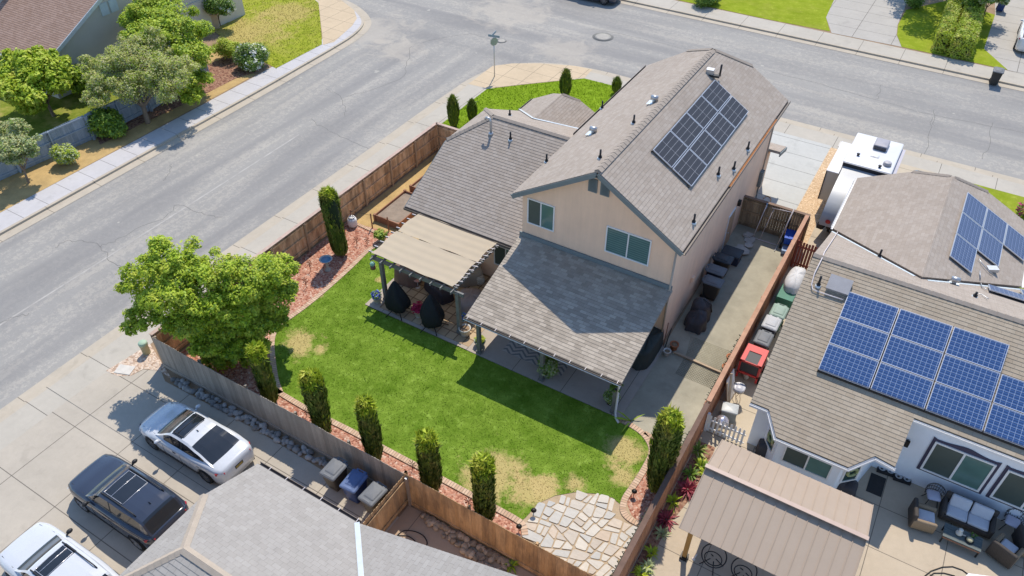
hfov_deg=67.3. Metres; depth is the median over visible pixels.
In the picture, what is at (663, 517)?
plant
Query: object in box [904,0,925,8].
shrub
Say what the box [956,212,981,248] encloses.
solar panel
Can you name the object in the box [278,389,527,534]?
brick edging
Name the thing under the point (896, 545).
neighbour patio
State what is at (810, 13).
lawn
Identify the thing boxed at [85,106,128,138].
shrub
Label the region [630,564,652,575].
plant
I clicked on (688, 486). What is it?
plant
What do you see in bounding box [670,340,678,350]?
plant pot
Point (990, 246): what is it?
solar panel
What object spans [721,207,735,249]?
door
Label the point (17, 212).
sidewalk
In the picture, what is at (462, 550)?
river rock
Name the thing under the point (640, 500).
lava rock corner
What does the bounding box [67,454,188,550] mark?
parked car
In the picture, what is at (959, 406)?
solar panel
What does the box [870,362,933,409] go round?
solar panel
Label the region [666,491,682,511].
plant
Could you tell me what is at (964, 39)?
hedge
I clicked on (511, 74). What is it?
corner ramp
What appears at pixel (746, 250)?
paving stone
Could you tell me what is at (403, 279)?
covered sofa
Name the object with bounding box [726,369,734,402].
board stack
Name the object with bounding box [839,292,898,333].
solar panel
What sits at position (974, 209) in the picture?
solar panel
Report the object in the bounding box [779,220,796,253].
hand cart
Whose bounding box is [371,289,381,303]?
flower pot
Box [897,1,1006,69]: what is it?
lawn
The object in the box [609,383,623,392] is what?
hanging planter
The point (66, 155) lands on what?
shrub
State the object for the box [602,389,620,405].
plant pot
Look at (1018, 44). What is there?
pickup truck
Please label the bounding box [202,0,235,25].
flowering tree
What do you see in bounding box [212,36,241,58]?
shrub
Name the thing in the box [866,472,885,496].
doormat
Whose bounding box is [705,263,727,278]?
wheelie bin
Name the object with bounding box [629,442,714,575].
planting strip
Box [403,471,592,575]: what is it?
fence
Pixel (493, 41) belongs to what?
street sign
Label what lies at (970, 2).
tree
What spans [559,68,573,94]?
cypress tree
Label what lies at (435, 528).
river rock
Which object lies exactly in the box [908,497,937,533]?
wicker armchair
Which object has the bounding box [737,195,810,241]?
gate fence
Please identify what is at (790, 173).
house driveway
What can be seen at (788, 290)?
covered item
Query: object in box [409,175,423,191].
planter bed
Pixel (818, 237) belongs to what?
neighbour driveway
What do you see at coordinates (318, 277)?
lava rock bed
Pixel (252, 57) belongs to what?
flowering shrub
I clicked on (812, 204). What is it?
gravel strip
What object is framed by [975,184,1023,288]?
neighbour front lawn
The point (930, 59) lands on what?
sidewalk
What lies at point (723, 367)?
netting roll
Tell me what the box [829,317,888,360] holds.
solar panel
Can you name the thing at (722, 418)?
kettle grill
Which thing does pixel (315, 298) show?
brick edging
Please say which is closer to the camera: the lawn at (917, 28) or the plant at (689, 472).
the plant at (689, 472)
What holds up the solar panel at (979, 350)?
attached to the house at (889, 239)
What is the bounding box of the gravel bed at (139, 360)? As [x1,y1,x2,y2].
[106,344,170,377]
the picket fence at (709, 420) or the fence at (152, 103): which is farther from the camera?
the fence at (152, 103)
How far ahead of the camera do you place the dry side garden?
43.64 m
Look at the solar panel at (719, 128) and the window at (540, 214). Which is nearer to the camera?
the window at (540, 214)
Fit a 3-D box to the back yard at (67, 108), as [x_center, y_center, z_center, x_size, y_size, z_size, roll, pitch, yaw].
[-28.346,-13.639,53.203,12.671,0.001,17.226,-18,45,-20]
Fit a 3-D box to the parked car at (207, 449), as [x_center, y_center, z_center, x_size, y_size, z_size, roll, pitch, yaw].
[-12.431,5.806,30.048,4.918,1.492,2.268,22,46,23]
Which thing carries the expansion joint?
on the driveway at (46, 460)
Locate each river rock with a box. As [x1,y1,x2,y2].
[188,388,196,393]
[228,405,236,409]
[273,437,280,442]
[292,447,299,452]
[305,454,312,459]
[433,524,438,530]
[459,548,466,554]
[461,542,468,548]
[463,536,469,542]
[487,550,496,556]
[488,556,494,562]
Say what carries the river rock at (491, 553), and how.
on the bare yard at (409, 518)
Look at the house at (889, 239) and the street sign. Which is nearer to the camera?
the house at (889, 239)
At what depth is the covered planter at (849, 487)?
28.50 m
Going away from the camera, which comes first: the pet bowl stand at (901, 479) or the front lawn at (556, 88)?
the pet bowl stand at (901, 479)
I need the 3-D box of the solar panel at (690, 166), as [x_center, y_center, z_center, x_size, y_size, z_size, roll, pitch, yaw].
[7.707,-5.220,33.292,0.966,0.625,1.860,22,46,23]
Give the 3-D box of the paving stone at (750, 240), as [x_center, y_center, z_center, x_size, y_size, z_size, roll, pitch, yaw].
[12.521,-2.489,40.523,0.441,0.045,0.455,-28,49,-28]
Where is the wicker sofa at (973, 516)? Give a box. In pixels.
[937,490,999,538]
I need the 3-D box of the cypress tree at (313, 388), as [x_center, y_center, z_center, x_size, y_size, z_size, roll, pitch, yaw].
[-7.514,4.458,29.791,1.225,3.980,1.141,-30,49,-29]
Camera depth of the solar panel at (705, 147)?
34.48 m
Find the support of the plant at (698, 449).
on the planting strip at (652, 540)
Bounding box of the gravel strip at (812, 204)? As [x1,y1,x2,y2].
[786,147,837,248]
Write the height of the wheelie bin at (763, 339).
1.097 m
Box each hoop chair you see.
[699,543,726,575]
[731,557,757,575]
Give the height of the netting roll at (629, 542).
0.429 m
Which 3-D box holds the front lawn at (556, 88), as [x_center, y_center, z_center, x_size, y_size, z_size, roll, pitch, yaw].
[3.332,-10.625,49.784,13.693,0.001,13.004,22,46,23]
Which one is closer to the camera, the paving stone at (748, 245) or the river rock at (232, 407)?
the river rock at (232, 407)
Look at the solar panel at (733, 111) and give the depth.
36.93 m
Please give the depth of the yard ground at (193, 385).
33.16 m
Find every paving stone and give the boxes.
[739,247,749,254]
[743,238,754,242]
[744,242,753,247]
[745,231,753,237]
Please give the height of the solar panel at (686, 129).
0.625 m
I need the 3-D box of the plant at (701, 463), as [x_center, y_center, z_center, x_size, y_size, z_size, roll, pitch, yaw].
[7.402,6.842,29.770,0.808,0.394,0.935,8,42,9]
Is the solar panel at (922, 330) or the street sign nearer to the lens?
the solar panel at (922, 330)
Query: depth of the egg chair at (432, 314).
34.80 m
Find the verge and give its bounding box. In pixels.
[0,44,254,212]
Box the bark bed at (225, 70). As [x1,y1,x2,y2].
[198,56,263,93]
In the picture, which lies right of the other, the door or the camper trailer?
the camper trailer
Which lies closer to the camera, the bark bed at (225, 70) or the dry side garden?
the dry side garden
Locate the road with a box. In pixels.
[0,0,1023,408]
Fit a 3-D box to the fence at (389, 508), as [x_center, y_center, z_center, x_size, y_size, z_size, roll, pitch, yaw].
[-4.495,8.099,27.240,0.210,1.798,2.640,22,46,23]
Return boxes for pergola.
[368,213,498,333]
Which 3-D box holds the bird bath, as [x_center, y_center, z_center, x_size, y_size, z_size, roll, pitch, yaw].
[-9.284,-1.178,38.562,0.680,0.720,0.673,22,46,23]
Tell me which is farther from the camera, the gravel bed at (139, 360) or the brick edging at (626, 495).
the gravel bed at (139, 360)
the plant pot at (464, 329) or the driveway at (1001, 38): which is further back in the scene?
the driveway at (1001, 38)
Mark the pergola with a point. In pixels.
(432, 259)
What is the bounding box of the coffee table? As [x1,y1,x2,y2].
[939,522,982,557]
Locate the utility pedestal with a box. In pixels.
[138,339,150,355]
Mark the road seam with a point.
(143, 234)
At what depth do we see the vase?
27.11 m
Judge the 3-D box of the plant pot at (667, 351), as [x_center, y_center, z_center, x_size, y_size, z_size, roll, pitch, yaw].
[6.909,2.876,34.302,0.360,0.260,0.354,22,46,23]
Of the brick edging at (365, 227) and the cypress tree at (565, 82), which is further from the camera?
the cypress tree at (565, 82)
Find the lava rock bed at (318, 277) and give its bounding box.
[181,215,521,536]
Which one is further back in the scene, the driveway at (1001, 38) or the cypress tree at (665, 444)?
the driveway at (1001, 38)
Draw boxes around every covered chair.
[457,260,482,287]
[460,288,481,313]
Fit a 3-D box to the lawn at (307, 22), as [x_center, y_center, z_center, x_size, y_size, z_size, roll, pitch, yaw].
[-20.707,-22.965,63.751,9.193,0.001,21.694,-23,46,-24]
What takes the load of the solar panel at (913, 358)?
attached to the house at (889, 239)
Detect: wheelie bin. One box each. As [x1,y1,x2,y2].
[319,456,347,491]
[339,468,367,503]
[358,481,387,513]
[700,274,724,300]
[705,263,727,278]
[712,252,733,277]
[753,329,773,349]
[761,314,781,337]
[769,303,788,331]
[989,66,1004,84]
[996,3,1005,11]
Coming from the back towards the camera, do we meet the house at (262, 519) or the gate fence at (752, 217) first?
the gate fence at (752, 217)
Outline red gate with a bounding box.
[790,239,818,269]
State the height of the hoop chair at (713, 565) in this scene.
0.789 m
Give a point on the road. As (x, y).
(46, 336)
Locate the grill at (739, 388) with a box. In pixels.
[732,381,746,402]
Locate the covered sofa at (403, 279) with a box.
[394,264,422,287]
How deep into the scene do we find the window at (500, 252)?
37.10 m
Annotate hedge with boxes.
[930,0,963,53]
[945,0,985,60]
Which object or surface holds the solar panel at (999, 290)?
attached to the house at (889, 239)
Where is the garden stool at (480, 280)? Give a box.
[477,275,484,284]
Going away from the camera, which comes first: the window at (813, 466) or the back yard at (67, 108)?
the window at (813, 466)
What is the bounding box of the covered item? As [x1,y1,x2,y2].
[775,266,805,311]
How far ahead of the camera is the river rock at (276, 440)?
30.67 m
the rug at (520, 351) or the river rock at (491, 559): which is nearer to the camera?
the river rock at (491, 559)
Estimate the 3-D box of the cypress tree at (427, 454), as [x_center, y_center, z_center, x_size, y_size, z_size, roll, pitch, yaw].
[-3.045,6.310,27.857,1.143,3.764,1.082,22,46,23]
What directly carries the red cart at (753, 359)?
on the side path
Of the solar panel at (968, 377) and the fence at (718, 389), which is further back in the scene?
the fence at (718, 389)
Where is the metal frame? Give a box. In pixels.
[753,203,793,251]
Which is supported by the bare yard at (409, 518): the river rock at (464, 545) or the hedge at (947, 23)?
the river rock at (464, 545)
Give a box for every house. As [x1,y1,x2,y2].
[0,0,244,98]
[119,461,516,575]
[403,48,790,422]
[747,170,1023,524]
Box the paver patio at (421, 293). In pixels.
[376,276,490,347]
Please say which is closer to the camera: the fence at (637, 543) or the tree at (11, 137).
the fence at (637, 543)
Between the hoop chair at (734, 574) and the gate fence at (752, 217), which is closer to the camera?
the hoop chair at (734, 574)
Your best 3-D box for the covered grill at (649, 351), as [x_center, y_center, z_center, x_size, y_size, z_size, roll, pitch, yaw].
[6.012,2.524,34.049,0.926,1.013,2.415,22,46,23]
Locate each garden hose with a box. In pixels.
[396,530,427,545]
[924,566,967,575]
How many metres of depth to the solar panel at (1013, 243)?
35.23 m
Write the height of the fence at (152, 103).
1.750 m
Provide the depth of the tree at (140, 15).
50.86 m
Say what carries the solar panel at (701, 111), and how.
attached to the house at (606, 228)
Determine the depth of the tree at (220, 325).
30.73 m
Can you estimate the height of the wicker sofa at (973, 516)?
0.832 m
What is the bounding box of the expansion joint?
[47,387,208,490]
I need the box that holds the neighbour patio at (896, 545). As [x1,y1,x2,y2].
[647,434,1023,575]
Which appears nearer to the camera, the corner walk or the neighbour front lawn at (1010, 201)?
the neighbour front lawn at (1010, 201)
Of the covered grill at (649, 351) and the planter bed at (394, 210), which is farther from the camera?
the planter bed at (394, 210)
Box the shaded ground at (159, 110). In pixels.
[97,96,183,143]
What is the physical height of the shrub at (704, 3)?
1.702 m
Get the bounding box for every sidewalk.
[0,1,360,230]
[0,72,1023,449]
[632,0,1023,84]
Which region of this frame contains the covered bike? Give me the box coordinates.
[684,297,710,334]
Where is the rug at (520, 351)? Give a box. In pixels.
[502,340,568,375]
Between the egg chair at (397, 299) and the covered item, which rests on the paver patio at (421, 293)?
the egg chair at (397, 299)
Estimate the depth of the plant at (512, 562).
26.70 m
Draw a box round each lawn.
[214,0,321,67]
[275,248,648,519]
[442,78,613,128]
[680,0,833,30]
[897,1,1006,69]
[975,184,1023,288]
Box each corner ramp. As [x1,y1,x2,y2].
[316,0,356,44]
[469,63,591,87]
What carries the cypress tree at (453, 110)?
on the front lawn at (556, 88)
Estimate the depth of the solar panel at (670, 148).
33.21 m
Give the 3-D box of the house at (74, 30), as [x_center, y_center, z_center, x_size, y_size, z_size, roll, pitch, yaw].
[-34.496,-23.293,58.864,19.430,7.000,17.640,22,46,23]
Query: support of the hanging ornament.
hanging from the pergola
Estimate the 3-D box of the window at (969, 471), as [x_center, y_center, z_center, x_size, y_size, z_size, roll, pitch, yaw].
[16.055,6.449,27.732,2.000,1.620,0.050,22,46,23]
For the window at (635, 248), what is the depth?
32.33 m
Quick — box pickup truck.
[1013,19,1023,51]
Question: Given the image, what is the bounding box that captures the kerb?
[0,0,1023,422]
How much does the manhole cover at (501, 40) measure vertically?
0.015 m
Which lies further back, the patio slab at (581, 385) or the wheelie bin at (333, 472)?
the patio slab at (581, 385)
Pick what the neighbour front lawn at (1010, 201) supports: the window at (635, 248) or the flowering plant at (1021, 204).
the flowering plant at (1021, 204)
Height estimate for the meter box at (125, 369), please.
0.030 m
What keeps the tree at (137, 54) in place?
on the verge
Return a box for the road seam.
[0,134,298,324]
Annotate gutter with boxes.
[0,0,1023,418]
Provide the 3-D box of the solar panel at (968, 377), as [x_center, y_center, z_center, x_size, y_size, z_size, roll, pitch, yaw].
[16.314,3.206,27.533,1.840,0.526,1.066,22,46,23]
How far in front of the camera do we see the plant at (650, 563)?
26.69 m
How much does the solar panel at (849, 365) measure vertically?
0.526 m
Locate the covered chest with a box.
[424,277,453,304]
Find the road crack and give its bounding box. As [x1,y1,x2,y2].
[2,29,1022,321]
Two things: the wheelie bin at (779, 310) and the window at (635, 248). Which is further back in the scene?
the wheelie bin at (779, 310)
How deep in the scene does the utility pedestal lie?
34.08 m
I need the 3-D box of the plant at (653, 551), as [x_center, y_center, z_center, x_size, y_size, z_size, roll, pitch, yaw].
[4.886,9.297,27.061,0.591,0.300,0.713,11,43,12]
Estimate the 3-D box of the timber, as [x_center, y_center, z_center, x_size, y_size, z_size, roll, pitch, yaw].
[8.216,3.296,33.947,2.342,0.090,0.100,24,47,24]
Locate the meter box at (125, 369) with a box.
[114,364,135,374]
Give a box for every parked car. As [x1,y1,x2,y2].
[0,522,118,575]
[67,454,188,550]
[139,401,254,484]
[593,0,618,4]
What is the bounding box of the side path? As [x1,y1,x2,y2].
[628,248,798,575]
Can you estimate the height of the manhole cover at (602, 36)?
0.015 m
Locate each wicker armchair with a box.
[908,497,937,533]
[985,533,1023,568]
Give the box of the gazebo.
[679,439,873,575]
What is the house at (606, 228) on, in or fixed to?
on the yard ground at (193, 385)
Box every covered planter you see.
[755,438,767,457]
[837,480,857,496]
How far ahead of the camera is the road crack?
49.55 m
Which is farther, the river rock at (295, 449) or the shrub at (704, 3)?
the shrub at (704, 3)
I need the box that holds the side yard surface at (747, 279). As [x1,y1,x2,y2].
[622,224,788,442]
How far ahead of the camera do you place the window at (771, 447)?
29.45 m
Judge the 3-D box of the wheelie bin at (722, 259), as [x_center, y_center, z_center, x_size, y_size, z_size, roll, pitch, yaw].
[10.399,-1.114,38.229,0.982,1.097,0.700,22,46,23]
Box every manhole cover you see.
[498,39,506,42]
[592,33,613,40]
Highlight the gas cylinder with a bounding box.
[347,215,356,227]
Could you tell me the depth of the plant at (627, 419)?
31.47 m
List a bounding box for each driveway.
[0,369,398,575]
[744,130,830,231]
[793,164,934,270]
[826,0,906,46]
[984,0,1023,73]
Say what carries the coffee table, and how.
on the neighbour patio at (896, 545)
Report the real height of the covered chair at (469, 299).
0.765 m
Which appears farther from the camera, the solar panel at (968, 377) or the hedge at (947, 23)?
the hedge at (947, 23)
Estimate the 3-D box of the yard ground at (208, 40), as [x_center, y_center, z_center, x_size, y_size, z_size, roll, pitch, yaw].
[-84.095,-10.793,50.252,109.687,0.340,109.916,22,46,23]
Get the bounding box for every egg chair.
[385,281,410,320]
[420,294,448,335]
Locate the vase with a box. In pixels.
[955,528,965,535]
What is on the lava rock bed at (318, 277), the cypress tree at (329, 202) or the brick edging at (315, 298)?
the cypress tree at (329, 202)
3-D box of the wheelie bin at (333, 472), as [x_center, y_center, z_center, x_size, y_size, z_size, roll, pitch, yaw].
[-6.603,7.064,28.923,0.700,1.097,0.982,22,46,23]
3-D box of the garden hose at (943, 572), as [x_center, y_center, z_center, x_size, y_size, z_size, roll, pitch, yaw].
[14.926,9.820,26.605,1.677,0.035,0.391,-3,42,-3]
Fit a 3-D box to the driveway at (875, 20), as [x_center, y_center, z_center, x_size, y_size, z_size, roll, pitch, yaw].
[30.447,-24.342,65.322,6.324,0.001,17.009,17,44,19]
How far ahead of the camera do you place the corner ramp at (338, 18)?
62.61 m
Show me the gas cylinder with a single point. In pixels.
(352, 221)
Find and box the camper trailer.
[816,133,905,231]
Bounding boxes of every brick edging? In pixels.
[269,242,382,393]
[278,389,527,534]
[357,223,374,232]
[618,416,649,526]
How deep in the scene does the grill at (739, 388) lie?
31.87 m
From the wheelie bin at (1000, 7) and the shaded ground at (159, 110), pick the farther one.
the wheelie bin at (1000, 7)
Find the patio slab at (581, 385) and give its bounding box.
[466,329,664,416]
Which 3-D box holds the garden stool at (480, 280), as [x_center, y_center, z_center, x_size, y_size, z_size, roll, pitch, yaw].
[-1.581,-0.431,37.821,0.474,0.490,0.474,22,46,23]
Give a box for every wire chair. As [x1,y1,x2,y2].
[921,483,945,507]
[999,508,1023,530]
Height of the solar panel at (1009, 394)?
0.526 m
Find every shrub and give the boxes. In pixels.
[48,143,79,164]
[68,62,90,93]
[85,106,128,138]
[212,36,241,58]
[231,42,270,71]
[693,0,721,7]
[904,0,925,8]
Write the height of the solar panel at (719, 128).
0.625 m
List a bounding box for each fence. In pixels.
[0,115,94,179]
[84,88,150,139]
[144,55,208,110]
[149,122,439,363]
[152,336,406,494]
[363,476,411,531]
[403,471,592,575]
[435,122,458,149]
[612,402,709,575]
[702,215,808,431]
[704,412,745,444]
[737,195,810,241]
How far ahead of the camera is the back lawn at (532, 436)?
32.24 m
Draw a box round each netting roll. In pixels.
[610,507,647,575]
[705,335,740,399]
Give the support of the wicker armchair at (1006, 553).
on the neighbour patio at (896, 545)
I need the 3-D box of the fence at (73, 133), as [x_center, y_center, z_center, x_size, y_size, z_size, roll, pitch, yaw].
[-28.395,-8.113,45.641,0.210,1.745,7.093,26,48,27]
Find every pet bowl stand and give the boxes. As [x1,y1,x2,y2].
[876,466,894,476]
[893,473,910,485]
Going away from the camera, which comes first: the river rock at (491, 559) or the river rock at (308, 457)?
the river rock at (491, 559)
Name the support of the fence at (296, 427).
on the yard ground at (193, 385)
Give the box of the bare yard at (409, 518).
[387,505,533,575]
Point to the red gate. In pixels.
(804, 248)
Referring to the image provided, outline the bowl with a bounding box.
[965,537,973,543]
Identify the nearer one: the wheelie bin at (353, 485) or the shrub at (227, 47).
the wheelie bin at (353, 485)
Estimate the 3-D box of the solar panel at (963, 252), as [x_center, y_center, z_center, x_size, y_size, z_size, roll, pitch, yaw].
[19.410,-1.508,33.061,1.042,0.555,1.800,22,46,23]
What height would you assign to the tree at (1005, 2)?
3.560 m
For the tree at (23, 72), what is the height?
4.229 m
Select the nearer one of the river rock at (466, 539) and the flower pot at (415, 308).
the river rock at (466, 539)
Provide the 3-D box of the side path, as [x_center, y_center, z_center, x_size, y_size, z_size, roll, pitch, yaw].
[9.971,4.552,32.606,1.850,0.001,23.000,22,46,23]
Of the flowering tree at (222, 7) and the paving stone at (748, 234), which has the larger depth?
the flowering tree at (222, 7)
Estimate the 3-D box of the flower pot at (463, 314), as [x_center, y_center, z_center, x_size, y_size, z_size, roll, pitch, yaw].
[-2.256,1.420,35.582,0.477,0.679,0.500,6,42,7]
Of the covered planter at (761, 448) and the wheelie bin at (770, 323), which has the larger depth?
the wheelie bin at (770, 323)
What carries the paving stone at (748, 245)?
on the side yard surface at (747, 279)
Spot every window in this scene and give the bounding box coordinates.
[494,244,508,265]
[527,197,554,231]
[604,225,651,266]
[765,426,777,453]
[780,446,832,480]
[839,461,863,482]
[920,441,996,491]
[989,469,1023,510]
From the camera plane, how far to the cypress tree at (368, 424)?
28.28 m
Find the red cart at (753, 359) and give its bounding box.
[735,343,768,383]
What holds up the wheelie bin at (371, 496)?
on the yard ground at (193, 385)
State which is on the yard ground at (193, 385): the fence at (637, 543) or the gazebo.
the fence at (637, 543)
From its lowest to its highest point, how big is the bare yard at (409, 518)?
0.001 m
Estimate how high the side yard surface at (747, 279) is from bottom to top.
0.001 m
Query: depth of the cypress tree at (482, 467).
26.15 m
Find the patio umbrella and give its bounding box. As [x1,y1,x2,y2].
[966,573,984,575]
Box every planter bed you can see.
[373,189,414,229]
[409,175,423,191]
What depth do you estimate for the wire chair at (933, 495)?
28.34 m
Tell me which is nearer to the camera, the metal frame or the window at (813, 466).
the window at (813, 466)
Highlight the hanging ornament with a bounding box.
[370,260,375,269]
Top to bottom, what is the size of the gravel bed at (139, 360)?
0.001 m
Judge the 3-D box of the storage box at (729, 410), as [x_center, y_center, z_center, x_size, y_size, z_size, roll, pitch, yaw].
[8.889,5.106,31.513,0.660,0.630,0.540,13,43,15]
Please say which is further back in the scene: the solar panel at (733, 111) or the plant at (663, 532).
the solar panel at (733, 111)
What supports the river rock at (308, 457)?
on the yard ground at (193, 385)
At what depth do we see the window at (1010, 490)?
27.13 m
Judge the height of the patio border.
0.001 m
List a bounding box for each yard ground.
[15,11,321,204]
[111,79,782,575]
[676,0,1016,72]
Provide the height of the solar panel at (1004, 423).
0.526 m
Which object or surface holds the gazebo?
on the neighbour patio at (896, 545)
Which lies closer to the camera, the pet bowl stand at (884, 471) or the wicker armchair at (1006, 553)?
the wicker armchair at (1006, 553)
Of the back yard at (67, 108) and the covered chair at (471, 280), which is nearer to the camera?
the covered chair at (471, 280)
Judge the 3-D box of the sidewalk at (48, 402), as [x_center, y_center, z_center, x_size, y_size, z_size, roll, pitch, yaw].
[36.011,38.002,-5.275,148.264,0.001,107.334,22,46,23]
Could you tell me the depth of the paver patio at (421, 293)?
36.24 m
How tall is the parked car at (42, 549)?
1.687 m
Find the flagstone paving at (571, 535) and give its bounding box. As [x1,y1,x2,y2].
[522,490,636,575]
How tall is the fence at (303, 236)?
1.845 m
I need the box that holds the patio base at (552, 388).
[467,350,662,416]
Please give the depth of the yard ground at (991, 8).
62.17 m
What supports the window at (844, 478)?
in the house at (889, 239)
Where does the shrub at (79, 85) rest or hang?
on the back yard at (67, 108)
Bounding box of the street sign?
[488,31,499,76]
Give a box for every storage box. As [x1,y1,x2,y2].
[720,401,738,423]
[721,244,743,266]
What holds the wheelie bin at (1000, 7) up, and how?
on the driveway at (1001, 38)
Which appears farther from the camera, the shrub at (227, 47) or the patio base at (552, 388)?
the shrub at (227, 47)
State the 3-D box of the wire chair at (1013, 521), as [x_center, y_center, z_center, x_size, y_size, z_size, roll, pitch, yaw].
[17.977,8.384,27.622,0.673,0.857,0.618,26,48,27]
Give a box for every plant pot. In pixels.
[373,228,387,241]
[458,323,470,336]
[474,335,486,346]
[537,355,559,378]
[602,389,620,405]
[663,348,670,355]
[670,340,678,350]
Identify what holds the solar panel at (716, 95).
attached to the house at (606, 228)
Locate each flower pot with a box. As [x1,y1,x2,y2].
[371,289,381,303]
[411,301,422,317]
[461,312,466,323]
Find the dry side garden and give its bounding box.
[357,150,438,239]
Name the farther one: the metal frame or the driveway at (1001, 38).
the driveway at (1001, 38)
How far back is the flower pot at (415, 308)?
35.76 m
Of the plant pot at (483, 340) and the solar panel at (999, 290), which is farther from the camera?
the plant pot at (483, 340)
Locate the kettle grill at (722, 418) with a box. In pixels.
[716,415,728,425]
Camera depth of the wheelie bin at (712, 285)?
36.58 m
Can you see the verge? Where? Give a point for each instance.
(16, 188)
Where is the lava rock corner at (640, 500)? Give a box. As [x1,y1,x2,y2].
[627,473,655,519]
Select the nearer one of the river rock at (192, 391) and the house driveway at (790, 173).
the river rock at (192, 391)
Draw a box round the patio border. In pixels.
[365,278,467,348]
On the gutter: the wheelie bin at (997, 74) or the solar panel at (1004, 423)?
the wheelie bin at (997, 74)
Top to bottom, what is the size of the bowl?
0.163 m
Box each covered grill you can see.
[632,326,663,370]
[1011,524,1023,556]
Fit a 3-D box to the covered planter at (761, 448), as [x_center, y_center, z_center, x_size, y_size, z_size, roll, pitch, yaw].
[9.945,6.243,30.164,0.685,0.650,0.555,14,43,15]
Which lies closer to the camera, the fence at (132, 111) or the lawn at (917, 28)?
the fence at (132, 111)
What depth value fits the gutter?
47.78 m
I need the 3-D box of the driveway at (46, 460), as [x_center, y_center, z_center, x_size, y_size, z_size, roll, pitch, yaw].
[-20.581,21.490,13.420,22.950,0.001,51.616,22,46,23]
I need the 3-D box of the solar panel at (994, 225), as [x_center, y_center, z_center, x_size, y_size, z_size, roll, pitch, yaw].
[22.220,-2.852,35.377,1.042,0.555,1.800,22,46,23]
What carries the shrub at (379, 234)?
on the lava rock bed at (318, 277)
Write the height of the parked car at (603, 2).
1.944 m
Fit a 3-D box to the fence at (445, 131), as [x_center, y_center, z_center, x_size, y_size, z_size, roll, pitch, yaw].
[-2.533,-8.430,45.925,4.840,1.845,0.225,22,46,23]
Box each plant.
[504,556,518,574]
[613,411,643,431]
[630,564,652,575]
[639,557,655,574]
[643,544,658,559]
[654,525,670,540]
[656,509,678,531]
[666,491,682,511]
[677,476,697,500]
[680,465,701,482]
[691,440,709,458]
[693,456,708,469]
[1015,202,1023,215]
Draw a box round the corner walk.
[434,84,485,122]
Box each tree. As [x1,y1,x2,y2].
[0,45,72,116]
[0,117,42,183]
[75,25,201,123]
[112,234,300,372]
[116,0,214,105]
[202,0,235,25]
[244,339,278,402]
[296,366,331,433]
[317,182,347,255]
[351,392,383,459]
[412,424,442,490]
[446,93,460,126]
[466,98,478,119]
[467,449,496,520]
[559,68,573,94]
[611,75,622,92]
[646,401,686,493]
[956,0,980,8]
[977,0,1009,16]
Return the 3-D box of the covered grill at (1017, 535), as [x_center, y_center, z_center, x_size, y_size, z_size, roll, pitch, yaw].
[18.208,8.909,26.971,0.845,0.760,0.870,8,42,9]
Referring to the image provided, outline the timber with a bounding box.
[673,351,720,373]
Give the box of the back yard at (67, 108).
[0,67,152,138]
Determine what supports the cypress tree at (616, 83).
on the front lawn at (556, 88)
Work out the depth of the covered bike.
35.31 m
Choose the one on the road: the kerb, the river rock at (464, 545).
the kerb
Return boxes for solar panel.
[653,131,687,167]
[670,113,702,146]
[673,149,706,185]
[686,96,717,128]
[689,130,721,164]
[701,80,730,110]
[705,113,735,145]
[718,96,748,127]
[818,343,878,388]
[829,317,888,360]
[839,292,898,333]
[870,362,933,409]
[881,335,942,380]
[891,309,952,352]
[926,382,990,431]
[935,354,1000,401]
[945,327,1008,372]
[949,233,976,272]
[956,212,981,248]
[962,192,986,226]
[977,229,1002,266]
[982,208,1006,243]
[984,403,1023,446]
[988,284,1023,300]
[993,374,1023,413]
[1003,224,1023,260]
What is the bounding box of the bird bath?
[319,255,332,271]
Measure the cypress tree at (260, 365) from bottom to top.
3.751 m

